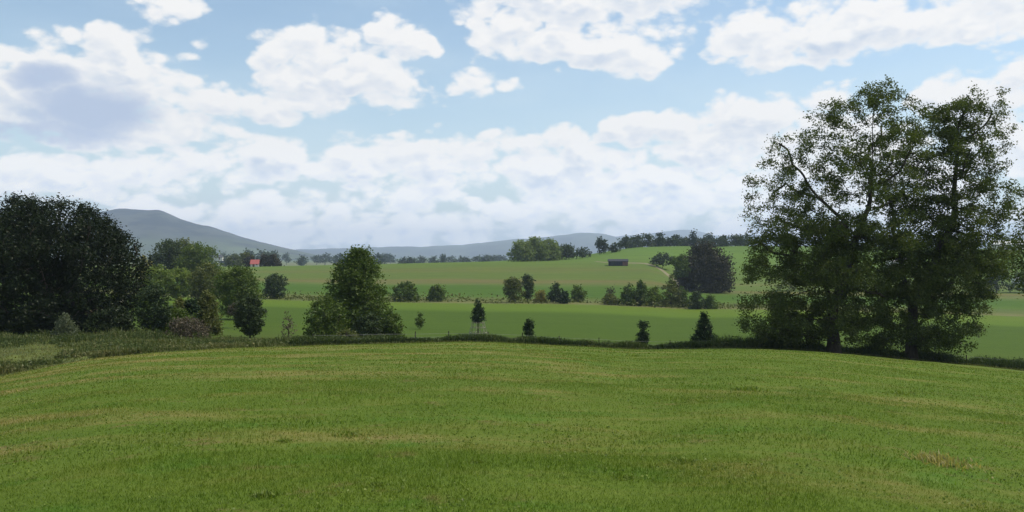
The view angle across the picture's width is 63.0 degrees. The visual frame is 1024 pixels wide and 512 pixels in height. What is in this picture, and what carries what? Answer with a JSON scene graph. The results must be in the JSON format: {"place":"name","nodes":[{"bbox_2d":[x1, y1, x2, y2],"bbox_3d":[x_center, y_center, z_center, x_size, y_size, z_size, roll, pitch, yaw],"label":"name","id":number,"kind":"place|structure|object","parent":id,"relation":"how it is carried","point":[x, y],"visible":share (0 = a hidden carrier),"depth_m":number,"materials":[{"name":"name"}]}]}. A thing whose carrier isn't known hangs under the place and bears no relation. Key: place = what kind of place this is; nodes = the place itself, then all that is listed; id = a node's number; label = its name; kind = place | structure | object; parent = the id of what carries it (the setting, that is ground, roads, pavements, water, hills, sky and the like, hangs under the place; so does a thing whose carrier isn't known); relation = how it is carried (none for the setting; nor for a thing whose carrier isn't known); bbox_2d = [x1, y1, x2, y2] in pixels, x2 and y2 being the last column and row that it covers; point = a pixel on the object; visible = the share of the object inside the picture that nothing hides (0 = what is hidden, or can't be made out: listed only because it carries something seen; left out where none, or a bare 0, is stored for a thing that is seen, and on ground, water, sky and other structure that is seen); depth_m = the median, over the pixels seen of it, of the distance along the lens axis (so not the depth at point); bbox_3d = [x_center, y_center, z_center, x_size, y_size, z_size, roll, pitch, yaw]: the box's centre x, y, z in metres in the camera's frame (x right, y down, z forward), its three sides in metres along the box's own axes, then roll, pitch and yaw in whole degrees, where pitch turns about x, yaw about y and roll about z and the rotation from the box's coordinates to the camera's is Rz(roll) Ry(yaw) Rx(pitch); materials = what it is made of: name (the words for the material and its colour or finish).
{"place":"outdoors","nodes":[
{"label":"outdoors","id":0,"kind":"place"},
{"bbox_2d":[51,209,333,259],"bbox_3d":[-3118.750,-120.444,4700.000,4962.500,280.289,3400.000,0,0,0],"label":"mountain","id":1,"kind":"structure","parent":0,"point":[148,228],"depth_m":3756.55,"materials":[{"name":"grey stone"}]},
{"bbox_2d":[86,258,508,266],"bbox_3d":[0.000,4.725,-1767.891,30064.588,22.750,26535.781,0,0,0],"label":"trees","id":2,"kind":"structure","parent":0,"point":[292,263],"depth_m":1763.95,"materials":[{"name":"green plant"}]},
{"bbox_2d":[293,254,308,265],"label":"distant tree","id":3,"kind":"object","parent":2,"relation":"on","point":[301,261],"visible":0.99,"depth_m":1039.25,"materials":[{"name":"green plant"}]},
{"bbox_2d":[316,252,332,263],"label":"distant tree","id":4,"kind":"object","parent":2,"relation":"on","point":[328,258],"visible":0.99,"depth_m":1403.57,"materials":[{"name":"green plant"}]},
{"bbox_2d":[330,253,346,262],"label":"distant tree","id":5,"kind":"object","parent":2,"relation":"on","point":[336,257],"visible":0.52,"depth_m":1191.74,"materials":[{"name":"green plant"}]},
{"bbox_2d":[370,252,386,263],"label":"distant tree","id":6,"kind":"object","parent":2,"relation":"on","point":[380,260],"visible":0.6,"depth_m":936.72,"materials":[{"name":"green plant"}]},
{"bbox_2d":[478,254,495,261],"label":"distant tree","id":7,"kind":"object","parent":2,"relation":"on","point":[485,259],"visible":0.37,"depth_m":1039.85,"materials":[{"name":"green plant"}]},
{"bbox_2d":[691,235,712,245],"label":"ridge tree","id":8,"kind":"object","parent":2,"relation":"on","point":[701,239],"visible":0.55,"depth_m":556.65,"materials":[{"name":"green plant"}]},
{"bbox_2d":[296,233,647,257],"bbox_3d":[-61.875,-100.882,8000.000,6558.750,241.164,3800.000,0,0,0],"label":"hills","id":9,"kind":"structure","parent":0,"point":[577,240],"depth_m":6943.55,"materials":[{"name":"grey stone"}]},
{"bbox_2d":[0,336,1023,376],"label":"verge","id":10,"kind":"structure","parent":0,"point":[39,351],"depth_m":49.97,"materials":[{"name":"green plant"}]},
{"bbox_2d":[0,326,298,373],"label":"bank weeds","id":11,"kind":"object","parent":10,"relation":"on","point":[133,346],"visible":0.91,"depth_m":55.76,"materials":[{"name":"green plant"}]},
{"bbox_2d":[288,332,1023,368],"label":"rank weeds","id":12,"kind":"object","parent":10,"relation":"on","point":[750,342],"visible":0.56,"depth_m":64.19,"materials":[{"name":"green plant"}]},
{"bbox_2d":[346,331,1022,361],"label":"wire fence","id":13,"kind":"object","parent":10,"relation":"on","point":[617,340],"visible":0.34,"depth_m":63.98,"materials":[{"name":"grey metal"}]},
{"bbox_2d":[732,74,944,353],"bbox_3d":[25.010,-3.165,64.349,16.264,21.577,11.946,0,0,0],"label":"plane tree","id":14,"kind":"object","parent":10,"relation":"on","point":[836,274],"visible":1,"depth_m":63.20,"materials":[{"name":"green plant"}]},
{"bbox_2d":[857,84,1023,359],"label":"plane tree","id":15,"kind":"object","parent":10,"relation":"on","point":[930,282],"visible":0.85,"depth_m":64.65,"materials":[{"name":"green plant"}]},
{"bbox_2d":[0,341,1023,511],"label":"meadow","id":16,"kind":"structure","parent":0,"point":[727,448],"depth_m":11.70,"materials":[{"name":"green plant"}]},
{"bbox_2d":[249,488,290,499],"bbox_3d":[-2.090,2.047,7.193,0.433,0.077,0.412,0,0,0],"label":"weed tuft","id":17,"kind":"object","parent":16,"relation":"on","point":[271,494],"visible":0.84,"depth_m":7.21,"materials":[{"name":"green plant"}]},
{"bbox_2d":[332,431,371,437],"bbox_3d":[-2.078,2.257,10.585,0.678,0.072,0.569,0,0,33],"label":"weed tuft","id":18,"kind":"object","parent":16,"relation":"on","point":[347,432],"visible":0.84,"depth_m":10.62,"materials":[{"name":"green plant"}]},
{"bbox_2d":[0,360,1023,511],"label":"clover","id":19,"kind":"object","parent":16,"relation":"on","point":[463,499],"visible":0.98,"depth_m":12.81,"materials":[{"name":"green plant"}]},
{"bbox_2d":[668,456,696,464],"bbox_3d":[1.973,2.276,9.324,0.523,0.070,0.444,0,0,15],"label":"weed tuft","id":20,"kind":"object","parent":16,"relation":"on","point":[682,458],"visible":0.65,"depth_m":9.33,"materials":[{"name":"green plant"}]},
{"bbox_2d":[720,385,777,392],"bbox_3d":[5.148,2.901,18.336,1.300,0.135,1.132,0,0,0],"label":"weed tuft","id":21,"kind":"object","parent":16,"relation":"on","point":[745,388],"visible":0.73,"depth_m":18.41,"materials":[{"name":"green plant"}]},
{"bbox_2d":[876,390,931,397],"bbox_3d":[9.283,3.267,19.993,1.405,0.111,1.385,0,0,0],"label":"weed tuft","id":22,"kind":"object","parent":16,"relation":"on","point":[897,392],"visible":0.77,"depth_m":20.04,"materials":[{"name":"green plant"}]},
{"bbox_2d":[895,449,992,477],"bbox_3d":[5.318,2.495,10.258,1.302,0.144,1.364,0,0,0],"label":"dry grass clump","id":23,"kind":"object","parent":16,"relation":"on","point":[933,458],"visible":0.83,"depth_m":10.32,"materials":[{"name":"plant"}]},
{"bbox_2d":[0,246,1023,308],"bbox_3d":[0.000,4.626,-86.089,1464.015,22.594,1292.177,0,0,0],"label":"hill field","id":24,"kind":"structure","parent":0,"point":[589,274],"depth_m":353.49,"materials":[{"name":"green plant"}]},
{"bbox_2d":[148,238,186,271],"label":"broadleaf tree","id":25,"kind":"object","parent":24,"relation":"on","point":[169,250],"visible":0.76,"depth_m":247.50,"materials":[{"name":"green plant"}]},
{"bbox_2d":[162,237,202,268],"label":"broadleaf tree","id":26,"kind":"object","parent":24,"relation":"on","point":[184,243],"visible":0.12,"depth_m":261.85,"materials":[{"name":"green plant"}]},
{"bbox_2d":[171,241,227,278],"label":"broadleaf tree","id":27,"kind":"object","parent":24,"relation":"on","point":[190,261],"visible":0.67,"depth_m":243.27,"materials":[{"name":"green plant"}]},
{"bbox_2d":[223,251,243,266],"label":"broadleaf tree","id":28,"kind":"object","parent":24,"relation":"on","point":[229,260],"visible":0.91,"depth_m":438.90,"materials":[{"name":"green plant"}]},
{"bbox_2d":[242,253,256,266],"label":"broadleaf tree","id":29,"kind":"object","parent":24,"relation":"on","point":[247,259],"visible":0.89,"depth_m":434.97,"materials":[{"name":"green plant"}]},
{"bbox_2d":[256,253,273,266],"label":"broadleaf tree","id":30,"kind":"object","parent":24,"relation":"on","point":[264,261],"visible":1,"depth_m":435.96,"materials":[{"name":"green plant"}]},
{"bbox_2d":[267,254,284,265],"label":"broadleaf tree","id":31,"kind":"object","parent":24,"relation":"on","point":[275,260],"visible":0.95,"depth_m":438.63,"materials":[{"name":"green plant"}]},
{"bbox_2d":[506,239,536,261],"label":"broadleaf tree","id":32,"kind":"object","parent":24,"relation":"on","point":[523,251],"visible":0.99,"depth_m":437.38,"materials":[{"name":"green plant"}]},
{"bbox_2d":[526,236,555,260],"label":"broadleaf tree","id":33,"kind":"object","parent":24,"relation":"on","point":[540,246],"visible":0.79,"depth_m":441.93,"materials":[{"name":"green plant"}]},
{"bbox_2d":[536,237,563,260],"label":"broadleaf tree","id":34,"kind":"object","parent":24,"relation":"on","point":[554,248],"visible":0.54,"depth_m":447.48,"materials":[{"name":"green plant"}]},
{"bbox_2d":[560,242,577,258],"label":"broadleaf tree","id":35,"kind":"object","parent":24,"relation":"on","point":[568,251],"visible":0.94,"depth_m":458.26,"materials":[{"name":"green plant"}]},
{"bbox_2d":[575,247,591,257],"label":"broadleaf tree","id":36,"kind":"object","parent":24,"relation":"on","point":[582,252],"visible":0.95,"depth_m":470.02,"materials":[{"name":"green plant"}]},
{"bbox_2d":[594,236,605,254],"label":"pine tree","id":37,"kind":"object","parent":24,"relation":"on","point":[598,242],"visible":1,"depth_m":499.40,"materials":[{"name":"green plant"}]},
{"bbox_2d":[608,242,620,251],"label":"broadleaf tree","id":38,"kind":"object","parent":24,"relation":"on","point":[613,247],"visible":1,"depth_m":504.31,"materials":[{"name":"green plant"}]},
{"bbox_2d":[608,259,628,265],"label":"field shelter","id":39,"kind":"object","parent":24,"relation":"on","point":[617,262],"visible":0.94,"depth_m":395.77,"materials":[{"name":"grey metal"}]},
{"bbox_2d":[616,234,639,248],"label":"ridge tree","id":40,"kind":"object","parent":24,"relation":"on","point":[625,242],"visible":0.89,"depth_m":543.64,"materials":[{"name":"green plant"}]},
{"bbox_2d":[628,234,645,247],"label":"ridge tree","id":41,"kind":"object","parent":24,"relation":"on","point":[637,239],"visible":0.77,"depth_m":549.58,"materials":[{"name":"green plant"}]},
{"bbox_2d":[639,232,656,246],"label":"ridge tree","id":42,"kind":"object","parent":24,"relation":"on","point":[649,242],"visible":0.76,"depth_m":558.13,"materials":[{"name":"green plant"}]},
{"bbox_2d":[654,232,665,246],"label":"ridge tree","id":43,"kind":"object","parent":24,"relation":"on","point":[659,243],"visible":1,"depth_m":547.13,"materials":[{"name":"green plant"}]},
{"bbox_2d":[649,252,674,267],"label":"bush","id":44,"kind":"object","parent":24,"relation":"on","point":[658,259],"visible":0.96,"depth_m":398.84,"materials":[{"name":"green plant"}]},
{"bbox_2d":[662,236,682,245],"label":"ridge tree","id":45,"kind":"object","parent":24,"relation":"on","point":[674,241],"visible":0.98,"depth_m":552.21,"materials":[{"name":"green plant"}]},
{"bbox_2d":[670,254,690,289],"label":"broadleaf tree","id":46,"kind":"object","parent":24,"relation":"on","point":[677,261],"visible":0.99,"depth_m":299.06,"materials":[{"name":"green plant"}]},
{"bbox_2d":[687,228,698,245],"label":"ridge tree","id":47,"kind":"object","parent":24,"relation":"on","point":[692,238],"visible":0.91,"depth_m":550.45,"materials":[{"name":"green plant"}]},
{"bbox_2d":[672,240,740,292],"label":"copper beech","id":48,"kind":"object","parent":24,"relation":"on","point":[709,265],"visible":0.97,"depth_m":301.21,"materials":[{"name":"green plant"}]},
{"bbox_2d":[709,235,732,246],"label":"ridge tree","id":49,"kind":"object","parent":24,"relation":"on","point":[720,241],"visible":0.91,"depth_m":544.59,"materials":[{"name":"green plant"}]},
{"bbox_2d":[728,233,746,245],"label":"ridge tree","id":50,"kind":"object","parent":24,"relation":"on","point":[736,240],"visible":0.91,"depth_m":559.73,"materials":[{"name":"green plant"}]},
{"bbox_2d":[770,271,811,290],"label":"broadleaf tree","id":51,"kind":"object","parent":24,"relation":"on","point":[793,288],"visible":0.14,"depth_m":330.00,"materials":[{"name":"green plant"}]},
{"bbox_2d":[986,270,1014,292],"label":"broadleaf tree","id":52,"kind":"object","parent":24,"relation":"on","point":[996,287],"visible":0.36,"depth_m":328.24,"materials":[{"name":"green plant"}]},
{"bbox_2d":[1003,271,1023,291],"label":"broadleaf tree","id":53,"kind":"object","parent":24,"relation":"on","point":[1014,285],"visible":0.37,"depth_m":330.46,"materials":[{"name":"green plant"}]},
{"bbox_2d":[0,0,1023,249],"label":"sky","id":54,"kind":"structure","parent":0,"point":[290,124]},
{"bbox_2d":[13,294,1023,360],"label":"green field","id":55,"kind":"structure","parent":0,"point":[1003,337],"depth_m":143.81,"materials":[{"name":"green plant"}]},
{"bbox_2d":[0,312,31,334],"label":"bush","id":56,"kind":"object","parent":55,"relation":"on","point":[2,329],"visible":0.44,"depth_m":67.18,"materials":[{"name":"green plant"}]},
{"bbox_2d":[50,312,79,336],"bbox_3d":[-33.625,5.259,63.022,1.938,2.133,2.076,0,0,0],"label":"willow shrub","id":57,"kind":"object","parent":55,"relation":"on","point":[64,325],"visible":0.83,"depth_m":62.70,"materials":[{"name":"green plant"}]},
{"bbox_2d":[0,190,157,333],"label":"oak tree","id":58,"kind":"object","parent":55,"relation":"on","point":[27,251],"visible":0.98,"depth_m":69.59,"materials":[{"name":"green plant"}]},
{"bbox_2d":[80,305,142,333],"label":"bush","id":59,"kind":"object","parent":55,"relation":"on","point":[101,322],"visible":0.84,"depth_m":66.58,"materials":[{"name":"green plant"}]},
{"bbox_2d":[134,283,173,330],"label":"broadleaf tree","id":60,"kind":"object","parent":55,"relation":"on","point":[158,311],"visible":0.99,"depth_m":69.60,"materials":[{"name":"green plant"}]},
{"bbox_2d":[144,264,175,294],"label":"willow tree","id":61,"kind":"object","parent":55,"relation":"on","point":[162,278],"visible":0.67,"depth_m":184.89,"materials":[{"name":"green plant"}]},
{"bbox_2d":[148,304,199,334],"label":"bush","id":62,"kind":"object","parent":55,"relation":"on","point":[176,313],"visible":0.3,"depth_m":71.53,"materials":[{"name":"green plant"}]},
{"bbox_2d":[170,295,186,313],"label":"bush","id":63,"kind":"object","parent":55,"relation":"on","point":[179,302],"visible":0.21,"depth_m":79.81,"materials":[{"name":"green plant"}]},
{"bbox_2d":[165,266,198,298],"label":"willow tree","id":64,"kind":"object","parent":55,"relation":"on","point":[180,274],"visible":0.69,"depth_m":188.88,"materials":[{"name":"green plant"}]},
{"bbox_2d":[165,315,212,338],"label":"bush","id":65,"kind":"object","parent":55,"relation":"on","point":[186,326],"visible":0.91,"depth_m":66.68,"materials":[{"name":"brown plant"}]},
{"bbox_2d":[183,297,200,319],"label":"bush","id":66,"kind":"object","parent":55,"relation":"on","point":[192,304],"visible":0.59,"depth_m":73.81,"materials":[{"name":"green plant"}]},
{"bbox_2d":[184,262,222,301],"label":"broadleaf tree","id":67,"kind":"object","parent":55,"relation":"on","point":[195,290],"visible":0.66,"depth_m":158.69,"materials":[{"name":"green plant"}]},
{"bbox_2d":[193,289,224,334],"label":"bush","id":68,"kind":"object","parent":55,"relation":"on","point":[206,302],"visible":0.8,"depth_m":77.65,"materials":[{"name":"green plant"}]},
{"bbox_2d":[227,301,239,317],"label":"bush","id":69,"kind":"object","parent":55,"relation":"on","point":[232,307],"visible":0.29,"depth_m":97.64,"materials":[{"name":"green plant"}]},
{"bbox_2d":[210,261,267,318],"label":"broadleaf tree","id":70,"kind":"object","parent":55,"relation":"on","point":[233,279],"visible":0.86,"depth_m":118.86,"materials":[{"name":"green plant"}]},
{"bbox_2d":[232,293,268,337],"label":"broadleaf tree","id":71,"kind":"object","parent":55,"relation":"on","point":[252,312],"visible":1,"depth_m":73.54,"materials":[{"name":"green plant"}]},
{"bbox_2d":[280,311,297,336],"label":"shrub","id":72,"kind":"object","parent":55,"relation":"on","point":[288,328],"visible":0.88,"depth_m":67.96,"materials":[{"name":"green plant"}]},
{"bbox_2d":[302,293,353,337],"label":"bush","id":73,"kind":"object","parent":55,"relation":"on","point":[320,327],"visible":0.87,"depth_m":71.51,"materials":[{"name":"green plant"}]},
{"bbox_2d":[333,328,358,337],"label":"bush","id":74,"kind":"object","parent":55,"relation":"on","point":[351,334],"visible":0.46,"depth_m":67.84,"materials":[{"name":"green plant"}]},
{"bbox_2d":[321,244,396,333],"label":"broadleaf tree","id":75,"kind":"object","parent":55,"relation":"on","point":[354,274],"visible":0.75,"depth_m":76.85,"materials":[{"name":"green plant"}]},
{"bbox_2d":[350,311,384,337],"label":"bush","id":76,"kind":"object","parent":55,"relation":"on","point":[371,319],"visible":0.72,"depth_m":70.64,"materials":[{"name":"green plant"}]},
{"bbox_2d":[379,306,406,336],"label":"bush","id":77,"kind":"object","parent":55,"relation":"on","point":[392,327],"visible":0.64,"depth_m":72.56,"materials":[{"name":"green plant"}]},
{"bbox_2d":[414,312,425,328],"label":"sapling","id":78,"kind":"object","parent":55,"relation":"on","point":[420,322],"visible":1,"depth_m":118.81,"materials":[{"name":"green plant"}]},
{"bbox_2d":[470,299,486,332],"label":"conifer","id":79,"kind":"object","parent":55,"relation":"on","point":[478,311],"visible":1,"depth_m":113.74,"materials":[{"name":"green plant"}]},
{"bbox_2d":[522,318,535,337],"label":"conifer","id":80,"kind":"object","parent":55,"relation":"on","point":[528,327],"visible":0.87,"depth_m":71.86,"materials":[{"name":"green plant"}]},
{"bbox_2d":[635,320,650,343],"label":"conifer","id":81,"kind":"object","parent":55,"relation":"on","point":[642,336],"visible":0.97,"depth_m":68.86,"materials":[{"name":"green plant"}]},
{"bbox_2d":[690,311,715,341],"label":"conifer","id":82,"kind":"object","parent":55,"relation":"on","point":[703,331],"visible":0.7,"depth_m":68.76,"materials":[{"name":"green plant"}]},
{"bbox_2d":[993,183,1023,298],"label":"plane tree","id":83,"kind":"object","parent":55,"relation":"on","point":[1019,248],"visible":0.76,"depth_m":74.59,"materials":[{"name":"green plant"}]},
{"bbox_2d":[21,287,1023,316],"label":"scrub strip","id":84,"kind":"object","parent":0,"point":[1008,312],"visible":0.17,"depth_m":214.51,"materials":[{"name":"green plant"}]},
{"bbox_2d":[262,273,289,298],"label":"broadleaf tree","id":85,"kind":"object","parent":84,"relation":"on","point":[274,289],"visible":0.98,"depth_m":210.81,"materials":[{"name":"green plant"}]},
{"bbox_2d":[390,280,420,301],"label":"bush","id":86,"kind":"object","parent":84,"relation":"on","point":[406,291],"visible":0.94,"depth_m":211.00,"materials":[{"name":"green plant"}]},
{"bbox_2d":[426,283,446,301],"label":"bush","id":87,"kind":"object","parent":84,"relation":"on","point":[436,292],"visible":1,"depth_m":212.97,"materials":[{"name":"green plant"}]},
{"bbox_2d":[502,276,525,301],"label":"broadleaf tree","id":88,"kind":"object","parent":84,"relation":"on","point":[509,288],"visible":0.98,"depth_m":211.06,"materials":[{"name":"green plant"}]},
{"bbox_2d":[519,273,535,300],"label":"broadleaf tree","id":89,"kind":"object","parent":84,"relation":"on","point":[528,284],"visible":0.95,"depth_m":215.51,"materials":[{"name":"green plant"}]},
{"bbox_2d":[531,289,547,302],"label":"bush","id":90,"kind":"object","parent":84,"relation":"on","point":[540,296],"visible":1,"depth_m":211.49,"materials":[{"name":"green plant"}]},
{"bbox_2d":[546,281,562,302],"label":"broadleaf tree","id":91,"kind":"object","parent":84,"relation":"on","point":[554,295],"visible":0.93,"depth_m":211.46,"materials":[{"name":"green plant"}]},
{"bbox_2d":[558,289,570,303],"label":"bush","id":92,"kind":"object","parent":84,"relation":"on","point":[564,298],"visible":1,"depth_m":208.51,"materials":[{"name":"green plant"}]},
{"bbox_2d":[570,284,587,301],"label":"bush","id":93,"kind":"object","parent":84,"relation":"on","point":[578,292],"visible":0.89,"depth_m":219.22,"materials":[{"name":"green plant"}]},
{"bbox_2d":[600,293,619,304],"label":"bush","id":94,"kind":"object","parent":84,"relation":"on","point":[607,298],"visible":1,"depth_m":209.53,"materials":[{"name":"green plant"}]},
{"bbox_2d":[241,290,992,314],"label":"undergrowth","id":95,"kind":"object","parent":84,"relation":"on","point":[309,297],"visible":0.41,"depth_m":210.99,"materials":[{"name":"green plant"}]},
{"bbox_2d":[616,283,639,305],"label":"broadleaf tree","id":96,"kind":"object","parent":84,"relation":"on","point":[627,296],"visible":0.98,"depth_m":209.36,"materials":[{"name":"green plant"}]},
{"bbox_2d":[634,279,651,305],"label":"broadleaf tree","id":97,"kind":"object","parent":84,"relation":"on","point":[642,290],"visible":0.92,"depth_m":210.33,"materials":[{"name":"green plant"}]},
{"bbox_2d":[646,285,665,305],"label":"broadleaf tree","id":98,"kind":"object","parent":84,"relation":"on","point":[654,294],"visible":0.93,"depth_m":211.11,"materials":[{"name":"green plant"}]},
{"bbox_2d":[660,274,684,306],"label":"broadleaf tree","id":99,"kind":"object","parent":84,"relation":"on","point":[674,291],"visible":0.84,"depth_m":212.43,"materials":[{"name":"green plant"}]},
{"bbox_2d":[674,285,689,306],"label":"broadleaf tree","id":100,"kind":"object","parent":84,"relation":"on","point":[684,299],"visible":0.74,"depth_m":213.13,"materials":[{"name":"green plant"}]},
{"bbox_2d":[686,291,707,308],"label":"bush","id":101,"kind":"object","parent":84,"relation":"on","point":[695,301],"visible":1,"depth_m":205.24,"materials":[{"name":"green plant"}]},
{"bbox_2d":[703,294,719,308],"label":"bush","id":102,"kind":"object","parent":84,"relation":"on","point":[710,302],"visible":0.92,"depth_m":206.41,"materials":[{"name":"green plant"}]},
{"bbox_2d":[616,230,988,248],"bbox_3d":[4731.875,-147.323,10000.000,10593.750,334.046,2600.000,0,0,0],"label":"hills","id":103,"kind":"structure","parent":0,"point":[682,233],"depth_m":9633.42,"materials":[{"name":"plant"}]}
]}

